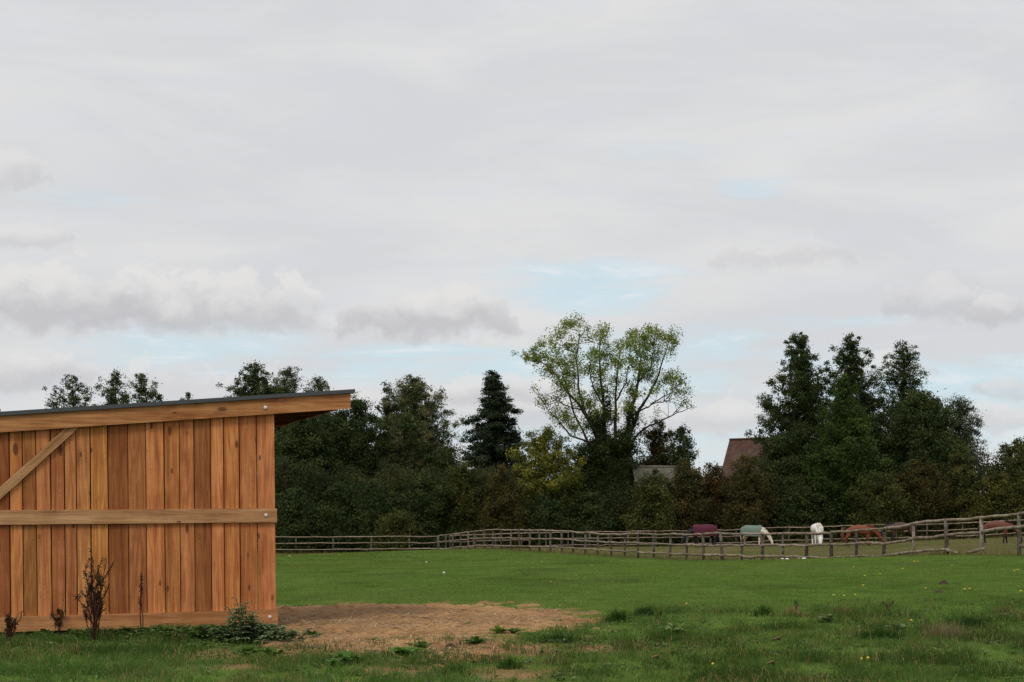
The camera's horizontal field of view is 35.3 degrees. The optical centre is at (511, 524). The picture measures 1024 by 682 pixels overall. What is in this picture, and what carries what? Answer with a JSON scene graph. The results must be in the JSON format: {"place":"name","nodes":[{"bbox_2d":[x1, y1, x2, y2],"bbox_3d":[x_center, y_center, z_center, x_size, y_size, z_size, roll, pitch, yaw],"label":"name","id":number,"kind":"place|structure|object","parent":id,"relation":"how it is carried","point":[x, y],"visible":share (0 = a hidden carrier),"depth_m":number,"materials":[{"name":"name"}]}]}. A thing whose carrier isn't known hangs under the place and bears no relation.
{"place":"outdoors","nodes":[
{"label":"outdoors","id":0,"kind":"place"},
{"bbox_2d":[0,533,1023,681],"bbox_3d":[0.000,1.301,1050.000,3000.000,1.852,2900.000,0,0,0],"label":"ground","id":1,"kind":"structure","parent":0,"point":[747,549],"depth_m":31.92,"materials":[{"name":"green plant"}]},
{"bbox_2d":[3,612,21,641],"bbox_3d":[-5.876,1.227,18.934,0.257,0.424,0.161,0,0,0],"label":"dead dock","id":2,"kind":"object","parent":1,"relation":"on","point":[10,626],"visible":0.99,"depth_m":18.94,"materials":[{"name":"brown plant"}]},
{"bbox_2d":[25,629,60,637],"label":"dock weed","id":3,"kind":"object","parent":1,"relation":"on","point":[43,631],"visible":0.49,"depth_m":20.23,"materials":[{"name":"green plant"}]},
{"bbox_2d":[50,607,65,634],"bbox_3d":[-5.757,1.258,20.398,0.214,0.427,0.134,0,0,0],"label":"dead dock","id":4,"kind":"object","parent":1,"relation":"on","point":[58,610],"visible":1,"depth_m":20.38,"materials":[{"name":"brown plant"}]},
{"bbox_2d":[41,374,97,407],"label":"broadleaf tree","id":5,"kind":"object","parent":1,"relation":"on","point":[73,400],"visible":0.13,"depth_m":133.69,"materials":[{"name":"green plant"}]},
{"bbox_2d":[72,548,113,640],"bbox_3d":[-4.974,0.858,19.254,0.491,1.160,0.328,0,0,19],"label":"dead dock","id":6,"kind":"object","parent":1,"relation":"on","point":[96,606],"visible":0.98,"depth_m":19.22,"materials":[{"name":"brown plant"}]},
{"bbox_2d":[66,626,149,639],"bbox_3d":[-4.935,1.341,19.660,1.110,0.174,0.611,0,0,8],"label":"nettle bush","id":7,"kind":"object","parent":1,"relation":"on","point":[77,632],"visible":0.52,"depth_m":19.62,"materials":[{"name":"green plant"}]},
{"bbox_2d":[94,367,131,404],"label":"broadleaf tree","id":8,"kind":"object","parent":1,"relation":"on","point":[113,389],"visible":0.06,"depth_m":135.55,"materials":[{"name":"green plant"}]},
{"bbox_2d":[138,571,144,628],"bbox_3d":[-4.693,1.010,20.361,0.098,0.849,0.086,0,0,-24],"label":"dead dock","id":9,"kind":"object","parent":1,"relation":"on","point":[141,590],"visible":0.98,"depth_m":20.36,"materials":[{"name":"brown plant"}]},
{"bbox_2d":[120,372,166,403],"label":"broadleaf tree","id":10,"kind":"object","parent":1,"relation":"on","point":[141,390],"visible":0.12,"depth_m":132.83,"materials":[{"name":"green plant"}]},
{"bbox_2d":[116,624,218,636],"bbox_3d":[-4.267,1.333,19.931,1.223,0.180,0.568,0,0,0],"label":"nettle bush","id":11,"kind":"object","parent":1,"relation":"on","point":[150,629],"visible":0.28,"depth_m":19.86,"materials":[{"name":"green plant"}]},
{"bbox_2d":[0,389,354,638],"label":"field shelter","id":12,"kind":"object","parent":1,"relation":"on","point":[170,503],"visible":0.88,"depth_m":20.82,"materials":[{"name":"wood"}]},
{"bbox_2d":[180,392,192,399],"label":"broadleaf tree","id":13,"kind":"object","parent":1,"relation":"on","point":[188,395],"depth_m":137.88,"materials":[{"name":"green plant"}]},
{"bbox_2d":[155,623,272,640],"bbox_3d":[-3.573,1.309,19.343,1.472,0.227,0.789,0,0,0],"label":"nettle bush","id":14,"kind":"object","parent":1,"relation":"on","point":[203,634],"visible":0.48,"depth_m":19.20,"materials":[{"name":"green plant"}]},
{"bbox_2d":[22,535,437,553],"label":"paddock fence","id":15,"kind":"object","parent":1,"relation":"on","point":[333,543],"visible":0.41,"depth_m":113.08,"materials":[{"name":"brown wood"}]},
{"bbox_2d":[230,645,265,655],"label":"dock weed","id":16,"kind":"object","parent":1,"relation":"on","point":[243,650],"visible":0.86,"depth_m":16.48,"materials":[{"name":"green plant"}]},
{"bbox_2d":[216,360,290,531],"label":"broadleaf tree","id":17,"kind":"object","parent":1,"relation":"on","point":[253,379],"visible":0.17,"depth_m":133.09,"materials":[{"name":"green plant"}]},
{"bbox_2d":[208,597,326,644],"bbox_3d":[-2.870,1.125,18.726,1.208,0.552,0.933,0,0,-35],"label":"thistle bush","id":18,"kind":"object","parent":1,"relation":"on","point":[252,629],"visible":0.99,"depth_m":18.56,"materials":[{"name":"green plant"}]},
{"bbox_2d":[258,646,287,656],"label":"dock weed","id":19,"kind":"object","parent":1,"relation":"on","point":[271,650],"visible":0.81,"depth_m":16.52,"materials":[{"name":"green plant"}]},
{"bbox_2d":[268,366,306,452],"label":"broadleaf tree","id":20,"kind":"object","parent":1,"relation":"on","point":[287,374],"visible":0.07,"depth_m":136.79,"materials":[{"name":"green plant"}]},
{"bbox_2d":[257,485,329,552],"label":"hedge shrub","id":21,"kind":"object","parent":1,"relation":"on","point":[291,507],"visible":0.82,"depth_m":118.64,"materials":[{"name":"green plant"}]},
{"bbox_2d":[256,414,345,548],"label":"broadleaf tree","id":22,"kind":"object","parent":1,"relation":"on","point":[295,446],"visible":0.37,"depth_m":125.91,"materials":[{"name":"green plant"}]},
{"bbox_2d":[301,375,334,456],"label":"broadleaf tree","id":23,"kind":"object","parent":1,"relation":"on","point":[318,384],"visible":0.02,"depth_m":134.56,"materials":[{"name":"green plant"}]},
{"bbox_2d":[324,656,341,665],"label":"dock weed","id":24,"kind":"object","parent":1,"relation":"on","point":[328,660],"visible":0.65,"depth_m":15.45,"materials":[{"name":"green plant"}]},
{"bbox_2d":[311,481,362,552],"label":"hedge shrub","id":25,"kind":"object","parent":1,"relation":"on","point":[334,506],"visible":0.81,"depth_m":119.67,"materials":[{"name":"green plant"}]},
{"bbox_2d":[321,650,361,662],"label":"dock weed","id":26,"kind":"object","parent":1,"relation":"on","point":[349,653],"visible":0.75,"depth_m":15.78,"materials":[{"name":"green plant"}]},
{"bbox_2d":[310,391,402,502],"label":"broadleaf tree","id":27,"kind":"object","parent":1,"relation":"on","point":[356,435],"visible":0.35,"depth_m":128.43,"materials":[{"name":"green plant"}]},
{"bbox_2d":[337,477,408,552],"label":"hedge shrub","id":28,"kind":"object","parent":1,"relation":"on","point":[376,503],"visible":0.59,"depth_m":118.72,"materials":[{"name":"green plant"}]},
{"bbox_2d":[373,380,399,474],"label":"broadleaf tree","id":29,"kind":"object","parent":1,"relation":"on","point":[386,389],"visible":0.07,"depth_m":132.62,"materials":[{"name":"green plant"}]},
{"bbox_2d":[365,506,424,551],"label":"hedge shrub","id":30,"kind":"object","parent":1,"relation":"on","point":[396,523],"visible":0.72,"depth_m":116.76,"materials":[{"name":"green plant"}]},
{"bbox_2d":[388,646,428,657],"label":"dock weed","id":31,"kind":"object","parent":1,"relation":"on","point":[402,650],"visible":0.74,"depth_m":16.43,"materials":[{"name":"green plant"}]},
{"bbox_2d":[373,374,466,507],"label":"broadleaf tree","id":32,"kind":"object","parent":1,"relation":"on","point":[415,444],"visible":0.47,"depth_m":129.72,"materials":[{"name":"green plant"}]},
{"bbox_2d":[396,469,463,550],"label":"hedge shrub","id":33,"kind":"object","parent":1,"relation":"on","point":[422,506],"visible":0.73,"depth_m":119.88,"materials":[{"name":"green plant"}]},
{"bbox_2d":[409,444,469,514],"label":"broadleaf tree","id":34,"kind":"object","parent":1,"relation":"on","point":[444,460],"visible":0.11,"depth_m":128.36,"materials":[{"name":"green plant"}]},
{"bbox_2d":[257,601,632,665],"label":"bare earth","id":35,"kind":"structure","parent":1,"relation":"on","point":[444,608],"depth_m":21.70,"materials":[{"name":"brown soil"}]},
{"bbox_2d":[304,630,318,634],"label":"dock weed","id":36,"kind":"object","parent":35,"relation":"on","point":[312,632],"visible":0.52,"depth_m":19.48,"materials":[{"name":"green plant"}]},
{"bbox_2d":[404,641,436,647],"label":"dock weed","id":37,"kind":"object","parent":35,"relation":"on","point":[418,644],"visible":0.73,"depth_m":17.40,"materials":[{"name":"green plant"}]},
{"bbox_2d":[262,600,588,656],"bbox_3d":[-1.601,1.333,22.044,6.766,0.161,11.778,0,0,0],"label":"straw","id":38,"kind":"object","parent":35,"relation":"on","point":[371,620],"visible":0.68,"depth_m":21.23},
{"bbox_2d":[444,643,455,648],"bbox_3d":[-0.667,1.338,17.413,0.225,0.109,0.128,0,0,0],"label":"earth clod","id":39,"kind":"object","parent":35,"relation":"on","point":[451,645],"visible":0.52,"depth_m":17.41,"materials":[{"name":"brown soil"}]},
{"bbox_2d":[460,636,490,643],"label":"dock weed","id":40,"kind":"object","parent":35,"relation":"on","point":[474,639],"visible":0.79,"depth_m":17.72,"materials":[{"name":"green plant"}]},
{"bbox_2d":[488,625,506,633],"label":"dock weed","id":41,"kind":"object","parent":35,"relation":"on","point":[498,629],"visible":0.91,"depth_m":19.89,"materials":[{"name":"green plant"}]},
{"bbox_2d":[503,626,525,633],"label":"dock weed","id":42,"kind":"object","parent":35,"relation":"on","point":[512,630],"visible":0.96,"depth_m":19.89,"materials":[{"name":"green plant"}]},
{"bbox_2d":[433,661,473,676],"bbox_3d":[-0.544,1.284,14.384,0.419,0.168,0.356,0,0,29],"label":"grass tuft","id":43,"kind":"object","parent":1,"relation":"on","point":[453,669],"visible":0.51,"depth_m":14.38,"materials":[{"name":"green plant"}]},
{"bbox_2d":[433,460,491,549],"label":"hedge shrub","id":44,"kind":"object","parent":1,"relation":"on","point":[462,508],"visible":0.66,"depth_m":121.03,"materials":[{"name":"green plant"}]},
{"bbox_2d":[458,370,529,511],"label":"spruce tree","id":45,"kind":"object","parent":1,"relation":"on","point":[493,434],"visible":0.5,"depth_m":129.30,"materials":[{"name":"green plant"}]},
{"bbox_2d":[464,463,539,548],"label":"hedge shrub","id":46,"kind":"object","parent":1,"relation":"on","point":[501,514],"visible":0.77,"depth_m":118.73,"materials":[{"name":"green plant"}]},
{"bbox_2d":[494,653,527,669],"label":"grass tuft","id":47,"kind":"object","parent":1,"relation":"on","point":[509,662],"visible":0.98,"depth_m":14.99,"materials":[{"name":"green plant"}]},
{"bbox_2d":[1,596,1023,681],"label":"turf weeds","id":48,"kind":"object","parent":1,"relation":"on","point":[495,676],"visible":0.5,"depth_m":17.22,"materials":[{"name":"green plant"}]},
{"bbox_2d":[507,430,525,476],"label":"broadleaf tree","id":49,"kind":"object","parent":1,"relation":"on","point":[519,434],"visible":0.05,"depth_m":130.75,"materials":[{"name":"green plant"}]},
{"bbox_2d":[22,457,1023,550],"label":"undergrowth","id":50,"kind":"object","parent":1,"relation":"on","point":[619,494],"visible":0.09,"depth_m":122.21,"materials":[{"name":"green plant"}]},
{"bbox_2d":[519,493,574,547],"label":"hedge shrub","id":51,"kind":"object","parent":1,"relation":"on","point":[544,507],"visible":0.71,"depth_m":119.74,"materials":[{"name":"green plant"}]},
{"bbox_2d":[505,424,597,516],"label":"broadleaf tree","id":52,"kind":"object","parent":1,"relation":"on","point":[544,465],"visible":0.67,"depth_m":123.05,"materials":[{"name":"green plant"}]},
{"bbox_2d":[529,631,581,643],"bbox_3d":[0.517,1.288,18.517,0.780,0.156,0.583,0,0,-21],"label":"grass tuft","id":53,"kind":"object","parent":1,"relation":"on","point":[570,637],"visible":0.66,"depth_m":18.53,"materials":[{"name":"green plant"}]},
{"bbox_2d":[555,491,620,546],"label":"hedge shrub","id":54,"kind":"object","parent":1,"relation":"on","point":[587,523],"visible":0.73,"depth_m":120.81,"materials":[{"name":"green plant"}]},
{"bbox_2d":[547,435,644,541],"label":"broadleaf tree","id":55,"kind":"object","parent":1,"relation":"on","point":[588,457],"visible":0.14,"depth_m":126.63,"materials":[{"name":"green plant"}]},
{"bbox_2d":[510,310,694,532],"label":"ash tree","id":56,"kind":"object","parent":1,"relation":"on","point":[623,441],"visible":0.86,"depth_m":126.47,"materials":[{"name":"green plant"}]},
{"bbox_2d":[603,608,629,622],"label":"grass tuft","id":57,"kind":"object","parent":1,"relation":"on","point":[616,614],"visible":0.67,"depth_m":22.11,"materials":[{"name":"green plant"}]},
{"bbox_2d":[257,534,1023,560],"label":"dry grass","id":58,"kind":"structure","parent":1,"relation":"on","point":[1007,552],"depth_m":81.42,"materials":[{"name":"green plant"}]},
{"bbox_2d":[629,604,656,616],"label":"grass tuft","id":59,"kind":"object","parent":1,"relation":"on","point":[643,610],"visible":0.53,"depth_m":23.56,"materials":[{"name":"green plant"}]},
{"bbox_2d":[619,466,691,545],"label":"hedge shrub","id":60,"kind":"object","parent":1,"relation":"on","point":[653,508],"visible":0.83,"depth_m":118.54,"materials":[{"name":"green plant"}]},
{"bbox_2d":[632,465,679,516],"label":"farm barn","id":61,"kind":"structure","parent":1,"relation":"on","point":[666,469],"depth_m":127.01,"materials":[{"name":"brick"}]},
{"bbox_2d":[636,418,678,464],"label":"broadleaf tree","id":62,"kind":"object","parent":1,"relation":"on","point":[659,449],"visible":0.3,"depth_m":130.55,"materials":[{"name":"green plant"}]},
{"bbox_2d":[657,623,687,633],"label":"dock weed","id":63,"kind":"object","parent":1,"relation":"on","point":[675,628],"visible":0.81,"depth_m":19.85,"materials":[{"name":"green plant"}]},
{"bbox_2d":[666,422,700,469],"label":"broadleaf tree","id":64,"kind":"object","parent":1,"relation":"on","point":[682,452],"visible":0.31,"depth_m":127.74,"materials":[{"name":"green plant"}]},
{"bbox_2d":[658,459,725,543],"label":"hedge shrub","id":65,"kind":"object","parent":1,"relation":"on","point":[692,500],"visible":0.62,"depth_m":119.81,"materials":[{"name":"green plant"}]},
{"bbox_2d":[680,524,718,546],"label":"grazing horse","id":66,"kind":"object","parent":1,"relation":"on","point":[701,529],"visible":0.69,"depth_m":94.77},
{"bbox_2d":[686,461,742,543],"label":"hedge shrub","id":67,"kind":"object","parent":1,"relation":"on","point":[715,470],"visible":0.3,"depth_m":120.78,"materials":[{"name":"green plant"}]},
{"bbox_2d":[438,512,1023,560],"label":"paddock fence","id":68,"kind":"object","parent":1,"relation":"on","point":[946,534],"visible":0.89,"depth_m":64.16,"materials":[{"name":"brown wood"}]},
{"bbox_2d":[449,519,1023,548],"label":"paddock fence","id":69,"kind":"object","parent":1,"relation":"on","point":[736,542],"visible":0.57,"depth_m":112.06,"materials":[{"name":"brown wood"}]},
{"bbox_2d":[701,452,783,543],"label":"hedge shrub","id":70,"kind":"object","parent":1,"relation":"on","point":[745,507],"visible":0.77,"depth_m":118.78,"materials":[{"name":"green plant"}]},
{"bbox_2d":[722,437,772,477],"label":"brick house","id":71,"kind":"structure","parent":1,"relation":"on","point":[739,445],"depth_m":149.84,"materials":[{"name":"ceramic"}]},
{"bbox_2d":[740,525,772,543],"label":"grazing horse","id":72,"kind":"object","parent":1,"relation":"on","point":[752,529],"visible":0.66,"depth_m":92.74},
{"bbox_2d":[751,604,777,616],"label":"grass tuft","id":73,"kind":"object","parent":1,"relation":"on","point":[764,610],"visible":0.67,"depth_m":23.44,"materials":[{"name":"green plant"}]},
{"bbox_2d":[750,432,812,526],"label":"broadleaf tree","id":74,"kind":"object","parent":1,"relation":"on","point":[778,454],"visible":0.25,"depth_m":123.13,"materials":[{"name":"green plant"}]},
{"bbox_2d":[744,331,833,509],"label":"broadleaf tree","id":75,"kind":"object","parent":1,"relation":"on","point":[804,392],"visible":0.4,"depth_m":126.19,"materials":[{"name":"green plant"}]},
{"bbox_2d":[780,605,804,616],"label":"grass tuft","id":76,"kind":"object","parent":1,"relation":"on","point":[794,610],"visible":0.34,"depth_m":23.59,"materials":[{"name":"green plant"}]},
{"bbox_2d":[765,471,828,542],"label":"hedge shrub","id":77,"kind":"object","parent":1,"relation":"on","point":[794,511],"visible":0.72,"depth_m":119.67,"materials":[{"name":"green plant"}]},
{"bbox_2d":[810,523,823,543],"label":"grazing horse","id":78,"kind":"object","parent":1,"relation":"on","point":[816,527],"visible":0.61,"depth_m":93.22},
{"bbox_2d":[814,614,838,621],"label":"dock weed","id":79,"kind":"object","parent":1,"relation":"on","point":[828,617],"visible":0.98,"depth_m":21.98,"materials":[{"name":"green plant"}]},
{"bbox_2d":[809,479,857,541],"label":"hedge shrub","id":80,"kind":"object","parent":1,"relation":"on","point":[831,518],"visible":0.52,"depth_m":120.28,"materials":[{"name":"green plant"}]},
{"bbox_2d":[797,371,893,540],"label":"broadleaf tree","id":81,"kind":"object","parent":1,"relation":"on","point":[849,453],"visible":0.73,"depth_m":120.91,"materials":[{"name":"green plant"}]},
{"bbox_2d":[830,605,861,614],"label":"grass tuft","id":82,"kind":"object","parent":1,"relation":"on","point":[843,610],"visible":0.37,"depth_m":23.90,"materials":[{"name":"green plant"}]},
{"bbox_2d":[810,332,894,475],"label":"broadleaf tree","id":83,"kind":"object","parent":1,"relation":"on","point":[857,376],"visible":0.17,"depth_m":130.34,"materials":[{"name":"green plant"}]},
{"bbox_2d":[840,524,882,545],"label":"grazing horse","id":84,"kind":"object","parent":1,"relation":"on","point":[868,533],"visible":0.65,"depth_m":90.75},
{"bbox_2d":[841,470,924,540],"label":"hedge shrub","id":85,"kind":"object","parent":1,"relation":"on","point":[883,503],"visible":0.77,"depth_m":118.66,"materials":[{"name":"green plant"}]},
{"bbox_2d":[849,626,918,640],"bbox_3d":[4.341,1.264,18.984,0.933,0.186,0.704,0,0,0],"label":"grass tuft","id":86,"kind":"object","parent":1,"relation":"on","point":[878,634],"visible":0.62,"depth_m":18.89,"materials":[{"name":"green plant"}]},
{"bbox_2d":[884,623,908,629],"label":"dock weed","id":87,"kind":"object","parent":1,"relation":"on","point":[899,625],"visible":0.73,"depth_m":20.26,"materials":[{"name":"green plant"}]},
{"bbox_2d":[878,521,917,541],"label":"grazing horse","id":88,"kind":"object","parent":1,"relation":"on","point":[909,528],"visible":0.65,"depth_m":96.86},
{"bbox_2d":[861,339,979,469],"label":"broadleaf tree","id":89,"kind":"object","parent":1,"relation":"on","point":[904,377],"visible":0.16,"depth_m":129.46,"materials":[{"name":"green plant"}]},
{"bbox_2d":[869,386,976,531],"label":"broadleaf tree","id":90,"kind":"object","parent":1,"relation":"on","point":[920,426],"visible":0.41,"depth_m":124.18,"materials":[{"name":"green plant"}]},
{"bbox_2d":[895,455,959,540],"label":"hedge shrub","id":91,"kind":"object","parent":1,"relation":"on","point":[924,497],"visible":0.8,"depth_m":119.82,"materials":[{"name":"green plant"}]},
{"bbox_2d":[912,617,974,639],"bbox_3d":[5.079,1.216,18.951,0.855,0.278,0.608,0,0,0],"label":"grass tuft","id":92,"kind":"object","parent":1,"relation":"on","point":[944,630],"visible":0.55,"depth_m":18.91,"materials":[{"name":"beige plant"}]},
{"bbox_2d":[935,449,983,538],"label":"hedge shrub","id":93,"kind":"object","parent":1,"relation":"on","point":[960,465],"visible":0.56,"depth_m":121.03,"materials":[{"name":"green plant"}]},
{"bbox_2d":[943,392,991,492],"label":"broadleaf tree","id":94,"kind":"object","parent":1,"relation":"on","point":[964,408],"visible":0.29,"depth_m":128.33,"materials":[{"name":"green plant"}]},
{"bbox_2d":[949,614,993,627],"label":"grass tuft","id":95,"kind":"object","parent":1,"relation":"on","point":[973,620],"visible":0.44,"depth_m":21.23,"materials":[{"name":"green plant"}]},
{"bbox_2d":[955,467,1023,538],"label":"hedge shrub","id":96,"kind":"object","parent":1,"relation":"on","point":[995,498],"visible":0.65,"depth_m":118.81,"materials":[{"name":"green plant"}]},
{"bbox_2d":[974,435,1023,507],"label":"broadleaf tree","id":97,"kind":"object","parent":1,"relation":"on","point":[1009,451],"visible":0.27,"depth_m":123.35,"materials":[{"name":"green plant"}]},
{"bbox_2d":[977,520,1022,542],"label":"grazing horse","id":98,"kind":"object","parent":1,"relation":"on","point":[992,524],"visible":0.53,"depth_m":83.76},
{"bbox_2d":[983,604,1020,613],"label":"grass tuft","id":99,"kind":"object","parent":1,"relation":"on","point":[1014,609],"visible":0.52,"depth_m":23.94,"materials":[{"name":"green plant"}]},
{"bbox_2d":[1004,473,1023,535],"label":"hedge shrub","id":100,"kind":"object","parent":1,"relation":"on","point":[1020,485],"visible":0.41,"depth_m":120.19,"materials":[{"name":"green plant"}]},
{"bbox_2d":[0,0,1023,491],"label":"sky","id":101,"kind":"structure","parent":0,"point":[359,195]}
]}

